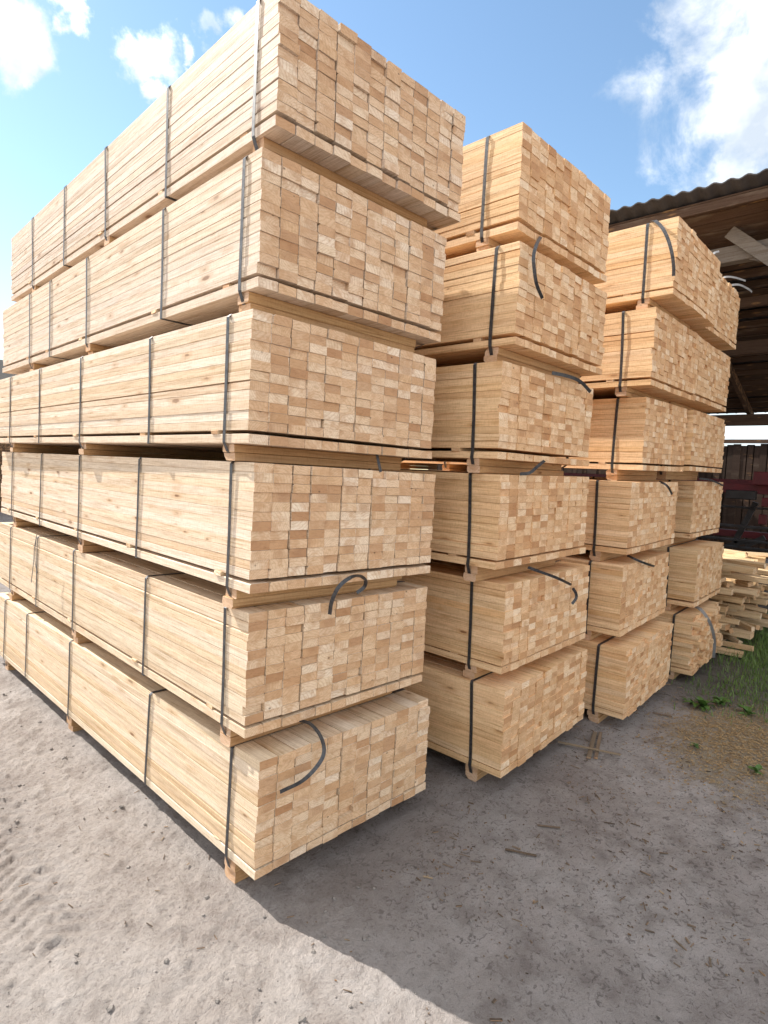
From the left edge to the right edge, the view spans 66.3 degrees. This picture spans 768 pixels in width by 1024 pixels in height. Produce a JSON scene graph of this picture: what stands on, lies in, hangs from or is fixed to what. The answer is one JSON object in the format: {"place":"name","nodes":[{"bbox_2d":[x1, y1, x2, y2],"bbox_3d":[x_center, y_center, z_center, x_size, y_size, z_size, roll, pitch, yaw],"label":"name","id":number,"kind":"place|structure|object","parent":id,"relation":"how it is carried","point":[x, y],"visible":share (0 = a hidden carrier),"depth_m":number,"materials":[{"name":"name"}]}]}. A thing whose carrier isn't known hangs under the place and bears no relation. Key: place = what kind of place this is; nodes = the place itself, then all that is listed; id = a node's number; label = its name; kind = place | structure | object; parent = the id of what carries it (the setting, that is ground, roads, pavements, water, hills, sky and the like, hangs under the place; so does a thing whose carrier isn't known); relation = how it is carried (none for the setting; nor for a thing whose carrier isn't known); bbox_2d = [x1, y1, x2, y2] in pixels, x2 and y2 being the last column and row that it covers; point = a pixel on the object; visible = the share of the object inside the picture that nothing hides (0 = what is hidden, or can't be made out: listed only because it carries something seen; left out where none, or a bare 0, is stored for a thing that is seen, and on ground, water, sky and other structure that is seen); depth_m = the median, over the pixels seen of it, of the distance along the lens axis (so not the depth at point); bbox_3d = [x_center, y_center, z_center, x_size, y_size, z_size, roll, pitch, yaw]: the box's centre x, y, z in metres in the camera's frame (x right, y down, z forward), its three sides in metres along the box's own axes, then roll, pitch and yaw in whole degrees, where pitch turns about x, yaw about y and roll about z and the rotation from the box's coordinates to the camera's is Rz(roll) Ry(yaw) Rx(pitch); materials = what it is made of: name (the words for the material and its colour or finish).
{"place":"outdoors","nodes":[
{"label":"outdoors","id":0,"kind":"place"},
{"bbox_2d":[0,359,44,511],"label":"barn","id":1,"kind":"structure","parent":0,"point":[4,447],"depth_m":19.30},
{"bbox_2d":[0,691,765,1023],"bbox_3d":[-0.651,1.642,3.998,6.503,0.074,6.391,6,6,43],"label":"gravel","id":2,"kind":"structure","parent":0,"point":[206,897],"depth_m":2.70,"materials":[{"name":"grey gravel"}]},
{"bbox_2d":[0,512,767,1023],"bbox_3d":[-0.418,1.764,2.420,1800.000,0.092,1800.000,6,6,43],"label":"ground","id":3,"kind":"structure","parent":0,"point":[602,960],"depth_m":2.72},
{"bbox_2d":[106,1004,113,1012],"bbox_3d":[-0.982,1.780,2.108,0.025,0.016,0.029,6,6,43],"label":"stone","id":4,"kind":"object","parent":3,"relation":"on","point":[109,1008],"visible":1,"depth_m":2.10,"materials":[{"name":"white stone"}]},
{"bbox_2d":[0,592,429,883],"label":"timber bundle","id":5,"kind":"object","parent":3,"relation":"on","point":[256,808],"visible":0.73,"depth_m":3.10,"materials":[{"name":"brown wood"}]},
{"bbox_2d":[0,522,427,747],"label":"timber bundle","id":6,"kind":"object","parent":5,"relation":"on","point":[242,674],"visible":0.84,"depth_m":3.07,"materials":[{"name":"brown wood"}]},
{"bbox_2d":[1,452,435,608],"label":"timber bundle","id":7,"kind":"object","parent":6,"relation":"on","point":[247,534],"visible":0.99,"depth_m":2.95,"materials":[{"name":"brown wood"}]},
{"bbox_2d":[0,308,435,472],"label":"timber bundle","id":8,"kind":"object","parent":7,"relation":"on","point":[253,385],"visible":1,"depth_m":2.90,"materials":[{"name":"brown wood"}]},
{"bbox_2d":[2,147,446,374],"bbox_3d":[-1.577,-1.343,4.303,1.202,0.652,4.245,-1,5,-45],"label":"timber bundle","id":9,"kind":"object","parent":8,"relation":"on","point":[265,230],"visible":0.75,"depth_m":2.87,"materials":[{"name":"brown wood"}]},
{"bbox_2d":[11,0,465,301],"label":"timber bundle","id":10,"kind":"object","parent":9,"relation":"on","point":[309,86],"visible":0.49,"depth_m":2.83,"materials":[{"name":"brown wood"}]},
{"bbox_2d":[298,1015,306,1021],"bbox_3d":[-0.290,1.810,2.096,0.031,0.019,0.026,2,4,0],"label":"stone","id":11,"kind":"object","parent":3,"relation":"on","point":[302,1018],"visible":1,"depth_m":2.09,"materials":[{"name":"white stone"}]},
{"bbox_2d":[0,684,767,1023],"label":"bark chips","id":12,"kind":"object","parent":3,"relation":"on","point":[494,1000],"visible":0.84,"depth_m":2.95,"materials":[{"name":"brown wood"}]},
{"bbox_2d":[403,645,587,781],"bbox_3d":[-0.440,1.222,5.442,4.248,0.656,1.254,6,6,41],"label":"timber bundle","id":13,"kind":"object","parent":3,"relation":"on","point":[498,725],"visible":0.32,"depth_m":3.85,"materials":[{"name":"brown wood"}]},
{"bbox_2d":[397,559,589,678],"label":"timber bundle","id":14,"kind":"object","parent":13,"relation":"on","point":[503,624],"visible":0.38,"depth_m":3.84,"materials":[{"name":"brown wood"}]},
{"bbox_2d":[270,460,588,581],"bbox_3d":[-0.450,-0.139,5.292,4.278,0.783,1.234,6,6,43],"label":"timber bundle","id":15,"kind":"object","parent":14,"relation":"on","point":[486,526],"visible":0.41,"depth_m":3.67,"materials":[{"name":"brown wood"}]},
{"bbox_2d":[231,361,592,475],"bbox_3d":[-0.449,-0.730,5.186,4.300,0.657,1.244,6,6,42],"label":"timber bundle","id":16,"kind":"object","parent":15,"relation":"on","point":[499,417],"visible":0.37,"depth_m":3.57,"materials":[{"name":"brown wood"}]},
{"bbox_2d":[414,236,606,383],"bbox_3d":[-0.358,-1.431,5.135,4.311,0.785,1.214,6,6,43],"label":"timber bundle","id":17,"kind":"object","parent":16,"relation":"on","point":[519,303],"visible":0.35,"depth_m":3.55,"materials":[{"name":"brown wood"}]},
{"bbox_2d":[434,122,610,284],"bbox_3d":[-0.350,-2.045,5.186,4.242,0.667,1.227,6,6,43],"label":"timber bundle","id":18,"kind":"object","parent":17,"relation":"on","point":[523,182],"visible":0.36,"depth_m":3.53,"materials":[{"name":"brown wood"}]},
{"bbox_2d":[505,848,535,856],"bbox_3d":[0.712,1.774,3.062,0.160,0.007,0.012,2,4,18],"label":"wood lath","id":19,"kind":"object","parent":3,"relation":"on","point":[516,851],"visible":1,"depth_m":3.06,"materials":[{"name":"brown wood"}]},
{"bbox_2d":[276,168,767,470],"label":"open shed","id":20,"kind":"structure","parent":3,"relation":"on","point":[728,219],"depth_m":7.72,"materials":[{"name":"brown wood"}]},
{"bbox_2d":[537,824,559,828],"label":"wood lath","id":21,"kind":"object","parent":3,"relation":"on","point":[548,826],"visible":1,"depth_m":3.30,"materials":[{"name":"brown wood"}]},
{"bbox_2d":[558,741,620,755],"bbox_3d":[1.480,1.705,4.240,0.433,0.010,0.016,4,4,23],"label":"wood lath","id":22,"kind":"object","parent":3,"relation":"on","point":[590,748],"visible":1,"depth_m":4.23,"materials":[{"name":"brown wood"}]},
{"bbox_2d":[586,731,596,758],"bbox_3d":[1.535,1.715,4.334,0.030,0.012,0.470,5,4,25],"label":"wood lath","id":23,"kind":"object","parent":3,"relation":"on","point":[591,745],"visible":1,"depth_m":4.32,"materials":[{"name":"brown wood"}]},
{"bbox_2d":[594,732,601,758],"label":"wood lath","id":24,"kind":"object","parent":3,"relation":"on","point":[598,745],"visible":1,"depth_m":4.32,"materials":[{"name":"brown wood"}]},
{"bbox_2d":[428,439,767,558],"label":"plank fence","id":25,"kind":"object","parent":3,"relation":"on","point":[740,462],"visible":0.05,"depth_m":16.12,"materials":[{"name":"brown wood"}]},
{"bbox_2d":[572,619,673,723],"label":"timber bundle","id":26,"kind":"object","parent":3,"relation":"on","point":[627,674],"visible":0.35,"depth_m":4.75,"materials":[{"name":"brown wood"}]},
{"bbox_2d":[556,550,668,640],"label":"timber bundle","id":27,"kind":"object","parent":26,"relation":"on","point":[627,593],"visible":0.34,"depth_m":4.77,"materials":[{"name":"brown wood"}]},
{"bbox_2d":[579,478,677,560],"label":"timber bundle","id":28,"kind":"object","parent":27,"relation":"on","point":[626,517],"visible":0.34,"depth_m":4.72,"materials":[{"name":"brown wood"}]},
{"bbox_2d":[402,397,686,480],"bbox_3d":[0.882,-0.770,6.479,4.238,0.676,1.100,6,7,42],"label":"timber bundle","id":29,"kind":"object","parent":28,"relation":"on","point":[630,439],"visible":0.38,"depth_m":4.88,"materials":[{"name":"brown wood"}]},
{"bbox_2d":[578,307,698,402],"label":"timber bundle","id":30,"kind":"object","parent":29,"relation":"on","point":[652,352],"visible":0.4,"depth_m":4.71,"materials":[{"name":"brown wood"}]},
{"bbox_2d":[594,216,720,328],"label":"timber bundle","id":31,"kind":"object","parent":30,"relation":"on","point":[670,267],"visible":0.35,"depth_m":4.66,"materials":[{"name":"brown wood"}]},
{"bbox_2d":[564,472,767,551],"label":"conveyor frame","id":32,"kind":"object","parent":3,"relation":"on","point":[744,489],"visible":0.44,"depth_m":10.32,"materials":[{"name":"red paint"}]},
{"bbox_2d":[584,682,767,845],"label":"sawdust","id":33,"kind":"object","parent":3,"relation":"on","point":[758,735],"visible":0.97,"depth_m":4.39},
{"bbox_2d":[652,600,722,678],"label":"timber bundle","id":34,"kind":"object","parent":3,"relation":"on","point":[695,637],"visible":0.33,"depth_m":5.84,"materials":[{"name":"brown wood"}]},
{"bbox_2d":[649,539,723,609],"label":"timber bundle","id":35,"kind":"object","parent":34,"relation":"on","point":[694,573],"visible":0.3,"depth_m":5.96,"materials":[{"name":"brown wood"}]},
{"bbox_2d":[414,469,722,544],"bbox_3d":[1.979,-0.181,7.797,4.266,0.719,1.194,6,6,42],"label":"timber bundle","id":36,"kind":"object","parent":35,"relation":"on","point":[698,509],"visible":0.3,"depth_m":6.15,"materials":[{"name":"brown wood"}]},
{"bbox_2d":[400,410,725,479],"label":"timber bundle","id":37,"kind":"object","parent":36,"relation":"on","point":[704,440],"visible":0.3,"depth_m":5.79,"materials":[{"name":"brown wood"}]},
{"bbox_2d":[669,336,730,411],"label":"timber bundle","id":38,"kind":"object","parent":37,"relation":"on","point":[712,382],"visible":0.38,"depth_m":5.80,"materials":[{"name":"brown wood"}]},
{"bbox_2d":[691,250,751,350],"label":"timber bundle","id":39,"kind":"object","parent":38,"relation":"on","point":[720,335],"visible":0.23,"depth_m":5.88,"materials":[{"name":"brown wood"}]},
{"bbox_2d":[682,696,716,711],"bbox_3d":[2.795,1.673,5.163,0.280,0.100,0.233,0,5,-31],"label":"weed","id":40,"kind":"object","parent":3,"relation":"on","point":[702,702],"visible":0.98,"depth_m":5.12,"materials":[{"name":"green plant"}]},
{"bbox_2d":[645,612,767,729],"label":"grass","id":41,"kind":"structure","parent":3,"relation":"on","point":[760,654],"depth_m":5.98,"materials":[{"name":"green plant"}]},
{"bbox_2d":[710,695,731,704],"bbox_3d":[3.006,1.690,5.228,0.178,0.070,0.211,4,4,18],"label":"weed","id":42,"kind":"object","parent":3,"relation":"on","point":[720,700],"visible":0.98,"depth_m":5.24,"materials":[{"name":"green plant"}]},
{"bbox_2d":[716,646,743,657],"bbox_3d":[3.029,1.494,7.396,2.578,0.046,0.145,6,6,38],"label":"loose board","id":43,"kind":"object","parent":3,"relation":"on","point":[721,650],"visible":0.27,"depth_m":6.66,"materials":[{"name":"brown wood"}]},
{"bbox_2d":[722,640,753,651],"bbox_3d":[3.840,1.522,6.968,0.043,0.056,0.959,0,2,-41],"label":"loose lath","id":44,"kind":"object","parent":43,"relation":"on","point":[738,645],"visible":0.35,"depth_m":6.71,"materials":[{"name":"brown wood"}]},
{"bbox_2d":[736,704,756,714],"bbox_3d":[3.134,1.715,5.075,0.176,0.061,0.179,6,6,43],"label":"weed","id":45,"kind":"object","parent":3,"relation":"on","point":[748,708],"visible":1,"depth_m":5.08,"materials":[{"name":"green plant"}]},
{"bbox_2d":[748,764,764,774],"bbox_3d":[2.505,1.732,3.953,0.105,0.064,0.128,5,5,31],"label":"weed","id":46,"kind":"object","parent":3,"relation":"on","point":[757,768],"visible":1,"depth_m":3.96,"materials":[{"name":"green plant"}]},
{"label":"loose board","id":47,"kind":"object","parent":3,"relation":"on","visible":0},
{"bbox_2d":[722,634,742,643],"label":"loose lath","id":48,"kind":"object","parent":47,"relation":"on","point":[732,639],"visible":0.35,"depth_m":6.94,"materials":[{"name":"brown wood"}]},
{"bbox_2d":[720,627,753,639],"bbox_3d":[3.577,1.360,7.616,2.095,0.065,0.166,7,7,45],"label":"loose board","id":49,"kind":"object","parent":48,"relation":"on","point":[744,634],"visible":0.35,"depth_m":6.92,"materials":[{"name":"brown wood"}]},
{"bbox_2d":[726,615,754,630],"bbox_3d":[4.330,1.330,7.448,0.042,0.055,1.019,-1,6,-4],"label":"loose lath","id":50,"kind":"object","parent":49,"relation":"on","point":[746,626],"visible":0.42,"depth_m":7.06,"materials":[{"name":"brown wood"}]},
{"bbox_2d":[726,610,761,619],"bbox_3d":[3.937,1.201,7.925,1.968,0.066,0.130,7,8,40],"label":"loose board","id":51,"kind":"object","parent":50,"relation":"on","point":[751,614],"visible":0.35,"depth_m":7.34,"materials":[{"name":"brown wood"}]},
{"bbox_2d":[744,604,766,613],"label":"loose lath","id":52,"kind":"object","parent":51,"relation":"on","point":[755,608],"visible":0.35,"depth_m":7.39,"materials":[{"name":"brown wood"}]},
{"bbox_2d":[0,0,767,469],"label":"sky","id":53,"kind":"structure","parent":0,"point":[647,99],"materials":[{"name":"blue"}]},
{"label":"loose board","id":54,"kind":"object","parent":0,"visible":0},
{"bbox_2d":[721,570,730,574],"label":"loose lath","id":55,"kind":"object","parent":54,"relation":"on","point":[725,572],"visible":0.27,"depth_m":7.01,"materials":[{"name":"brown wood"}]},
{"label":"loose lath","id":56,"kind":"object","parent":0,"visible":0},
{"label":"loose board","id":57,"kind":"object","parent":56,"relation":"on","visible":0},
{"bbox_2d":[721,628,733,633],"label":"loose lath","id":58,"kind":"object","parent":57,"relation":"on","point":[730,630],"visible":0.27,"depth_m":6.86,"materials":[{"name":"brown wood"}]},
{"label":"loose board","id":59,"kind":"object","parent":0,"visible":0},
{"bbox_2d":[722,602,744,610],"bbox_3d":[3.592,1.085,7.828,2.085,0.066,0.127,6,0,39],"label":"loose board","id":60,"kind":"object","parent":59,"relation":"on","point":[736,606],"visible":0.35,"depth_m":7.18,"materials":[{"name":"brown wood"}]},
{"bbox_2d":[708,598,722,603],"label":"loose lath","id":61,"kind":"object","parent":60,"relation":"on","point":[715,600],"visible":0.12,"depth_m":7.21,"materials":[{"name":"brown wood"}]},
{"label":"loose lath","id":62,"kind":"object","parent":59,"relation":"on","visible":0},
{"bbox_2d":[718,604,728,612],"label":"loose board","id":63,"kind":"object","parent":62,"relation":"on","point":[723,608],"visible":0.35,"depth_m":7.02,"materials":[{"name":"brown wood"}]},
{"label":"loose lath","id":64,"kind":"object","parent":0,"visible":0},
{"bbox_2d":[721,585,758,595],"bbox_3d":[3.597,0.847,7.407,1.910,0.045,0.175,7,9,37],"label":"loose board","id":65,"kind":"object","parent":64,"relation":"on","point":[746,590],"visible":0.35,"depth_m":6.87,"materials":[{"name":"brown wood"}]},
{"label":"loose board","id":66,"kind":"object","parent":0,"visible":0},
{"bbox_2d":[726,580,762,589],"bbox_3d":[3.663,0.825,7.818,2.326,0.065,0.152,5,2,40],"label":"loose board","id":67,"kind":"object","parent":66,"relation":"on","point":[759,586],"visible":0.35,"depth_m":7.07,"materials":[{"name":"brown wood"}]},
{"bbox_2d":[721,582,730,587],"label":"loose lath","id":68,"kind":"object","parent":67,"relation":"on","point":[725,584],"visible":0.35,"depth_m":6.91,"materials":[{"name":"brown wood"}]},
{"label":"loose lath","id":69,"kind":"object","parent":67,"relation":"on","visible":0},
{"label":"loose board","id":70,"kind":"object","parent":69,"relation":"on","visible":0},
{"bbox_2d":[756,569,767,574],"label":"loose lath","id":71,"kind":"object","parent":70,"relation":"on","point":[762,572],"depth_m":7.01,"materials":[{"name":"brown wood"}]},
{"bbox_2d":[733,592,755,597],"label":"loose lath","id":72,"kind":"object","parent":66,"relation":"on","point":[746,595],"visible":0.19,"depth_m":7.02,"materials":[{"name":"brown wood"}]},
{"label":"loose lath","id":73,"kind":"object","parent":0,"visible":0},
{"bbox_2d":[722,562,757,573],"bbox_3d":[3.629,0.581,7.287,0.168,0.065,1.722,-4,8,-43],"label":"loose board","id":74,"kind":"object","parent":73,"relation":"on","point":[740,568],"visible":0.35,"depth_m":6.73,"materials":[{"name":"brown wood"}]},
{"label":"loose lath","id":75,"kind":"object","parent":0,"visible":0},
{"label":"loose board","id":76,"kind":"object","parent":75,"relation":"on","visible":0},
{"bbox_2d":[722,555,757,561],"bbox_3d":[3.965,0.547,7.203,1.059,0.055,0.050,6,33,26],"label":"loose lath","id":77,"kind":"object","parent":76,"relation":"on","point":[756,560],"visible":0.15,"depth_m":7.04,"materials":[{"name":"brown wood"}]},
{"bbox_2d":[722,557,765,568],"bbox_3d":[3.953,0.551,7.238,0.049,0.055,1.378,-26,19,-28],"label":"loose lath","id":78,"kind":"object","parent":76,"relation":"on","point":[760,565],"visible":0.35,"depth_m":6.83,"materials":[{"name":"brown wood"}]},
{"label":"loose board","id":79,"kind":"object","parent":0,"visible":0},
{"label":"loose board","id":80,"kind":"object","parent":79,"relation":"on","visible":0},
{"bbox_2d":[724,551,745,553],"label":"loose lath","id":81,"kind":"object","parent":80,"relation":"on","point":[729,552],"visible":0.12,"depth_m":7.60,"materials":[{"name":"brown wood"}]},
{"bbox_2d":[748,556,765,562],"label":"loose board","id":82,"kind":"object","parent":80,"relation":"on","point":[762,559],"visible":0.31,"depth_m":7.61,"materials":[{"name":"brown wood"}]},
{"bbox_2d":[723,553,747,557],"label":"loose lath","id":83,"kind":"object","parent":82,"relation":"on","point":[726,554],"visible":0.08,"depth_m":7.39,"materials":[{"name":"brown wood"}]},
{"bbox_2d":[724,549,747,554],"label":"loose lath","id":84,"kind":"object","parent":82,"relation":"on","point":[735,551],"visible":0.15,"depth_m":7.77,"materials":[{"name":"brown wood"}]},
{"bbox_2d":[744,551,767,557],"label":"loose lath","id":85,"kind":"object","parent":82,"relation":"on","point":[759,554],"depth_m":7.71,"materials":[{"name":"brown wood"}]},
{"label":"loose board","id":86,"kind":"object","parent":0,"visible":0},
{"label":"loose lath","id":87,"kind":"object","parent":86,"relation":"on","visible":0},
{"bbox_2d":[732,615,767,627],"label":"loose board","id":88,"kind":"object","parent":87,"relation":"on","point":[762,622],"visible":0.06,"depth_m":7.54,"materials":[{"name":"brown wood"}]},
{"bbox_2d":[759,612,767,618],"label":"loose lath","id":89,"kind":"object","parent":88,"relation":"on","point":[765,616],"depth_m":7.62,"materials":[{"name":"brown wood"}]},
{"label":"loose board","id":90,"kind":"object","parent":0,"visible":0},
{"bbox_2d":[740,620,759,629],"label":"loose lath","id":91,"kind":"object","parent":90,"relation":"on","point":[757,627],"visible":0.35,"depth_m":7.05,"materials":[{"name":"brown wood"}]},
{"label":"loose board","id":92,"kind":"object","parent":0,"visible":0},
{"label":"loose lath","id":93,"kind":"object","parent":92,"relation":"on","visible":0},
{"bbox_2d":[750,598,767,605],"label":"loose board","id":94,"kind":"object","parent":93,"relation":"on","point":[760,601],"visible":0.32,"depth_m":7.53,"materials":[{"name":"brown wood"}]},
{"label":"loose board","id":95,"kind":"object","parent":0,"visible":0},
{"label":"loose lath","id":96,"kind":"object","parent":95,"relation":"on","visible":0},
{"bbox_2d":[710,593,744,603],"bbox_3d":[3.640,0.959,7.495,1.651,0.065,0.182,8,8,40],"label":"loose board","id":97,"kind":"object","parent":96,"relation":"on","point":[738,599],"visible":0.35,"depth_m":7.00,"materials":[{"name":"brown wood"}]},
{"bbox_2d":[757,592,767,598],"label":"loose board","id":98,"kind":"object","parent":96,"relation":"on","point":[764,595],"visible":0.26,"depth_m":7.23,"materials":[{"name":"brown wood"}]},
{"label":"loose board","id":99,"kind":"object","parent":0,"visible":0},
{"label":"loose lath","id":100,"kind":"object","parent":99,"relation":"on","visible":0},
{"bbox_2d":[718,587,733,594],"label":"loose board","id":101,"kind":"object","parent":100,"relation":"on","point":[726,591],"visible":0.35,"depth_m":6.77,"materials":[{"name":"brown wood"}]},
{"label":"loose board","id":102,"kind":"object","parent":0,"visible":0},
{"bbox_2d":[727,578,753,586],"bbox_3d":[4.253,0.813,7.527,0.069,0.055,1.177,-12,6,-7],"label":"loose lath","id":103,"kind":"object","parent":102,"relation":"on","point":[744,583],"visible":0.35,"depth_m":7.04,"materials":[{"name":"brown wood"}]},
{"bbox_2d":[721,571,767,583],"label":"loose board","id":104,"kind":"object","parent":103,"relation":"on","point":[750,577],"depth_m":6.92,"materials":[{"name":"brown wood"}]},
{"label":"loose lath","id":105,"kind":"object","parent":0,"visible":0},
{"bbox_2d":[718,621,729,630],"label":"loose board","id":106,"kind":"object","parent":105,"relation":"on","point":[725,626],"visible":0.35,"depth_m":6.71,"materials":[{"name":"brown wood"}]},
{"bbox_2d":[718,617,739,624],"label":"loose lath","id":107,"kind":"object","parent":106,"relation":"on","point":[729,620],"visible":0.35,"depth_m":6.75,"materials":[{"name":"brown wood"}]}
]}

